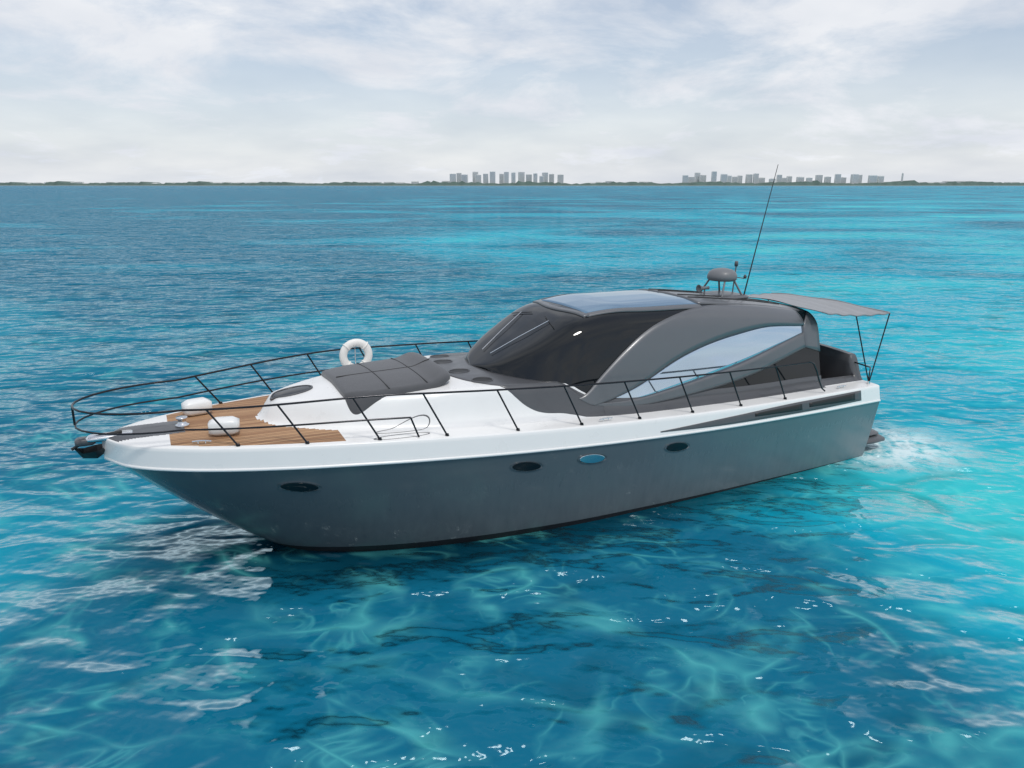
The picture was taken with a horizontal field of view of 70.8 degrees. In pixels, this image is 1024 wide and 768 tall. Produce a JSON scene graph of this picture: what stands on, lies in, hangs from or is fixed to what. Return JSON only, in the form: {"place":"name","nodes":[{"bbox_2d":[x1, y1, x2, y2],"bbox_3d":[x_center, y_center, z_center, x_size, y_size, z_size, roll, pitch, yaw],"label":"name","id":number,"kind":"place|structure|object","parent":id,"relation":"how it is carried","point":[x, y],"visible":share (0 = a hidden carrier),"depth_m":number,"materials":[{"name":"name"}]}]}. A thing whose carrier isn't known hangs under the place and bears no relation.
{"place":"outdoors","nodes":[
{"label":"outdoors","id":0,"kind":"place"},
{"bbox_2d":[0,186,1023,767],"bbox_3d":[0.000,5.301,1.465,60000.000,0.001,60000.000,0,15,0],"label":"sea","id":1,"kind":"structure","parent":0,"point":[866,610],"depth_m":11.52,"materials":[{"name":"liquid"}]},
{"bbox_2d":[71,166,889,551],"bbox_3d":[0.686,-0.839,13.018,15.172,6.203,4.130,-7,17,-26],"label":"yacht","id":2,"kind":"object","parent":1,"relation":"on","point":[561,410],"visible":0.98,"depth_m":11.69,"materials":[{"name":"grey plastic"}]},
{"bbox_2d":[0,180,1023,185],"bbox_3d":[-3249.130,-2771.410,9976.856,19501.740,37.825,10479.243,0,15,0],"label":"shore land","id":3,"kind":"structure","parent":0,"point":[613,183],"depth_m":5031.15,"materials":[{"name":"grey"}]},
{"bbox_2d":[30,171,1014,183],"bbox_3d":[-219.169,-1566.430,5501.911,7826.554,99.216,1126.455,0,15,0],"label":"buildings","id":4,"kind":"structure","parent":3,"relation":"on","point":[724,178],"depth_m":5057.39,"materials":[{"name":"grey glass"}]},
{"bbox_2d":[0,0,1023,183],"label":"sky","id":5,"kind":"structure","parent":0,"point":[92,91],"materials":[{"name":"white"}]}
]}

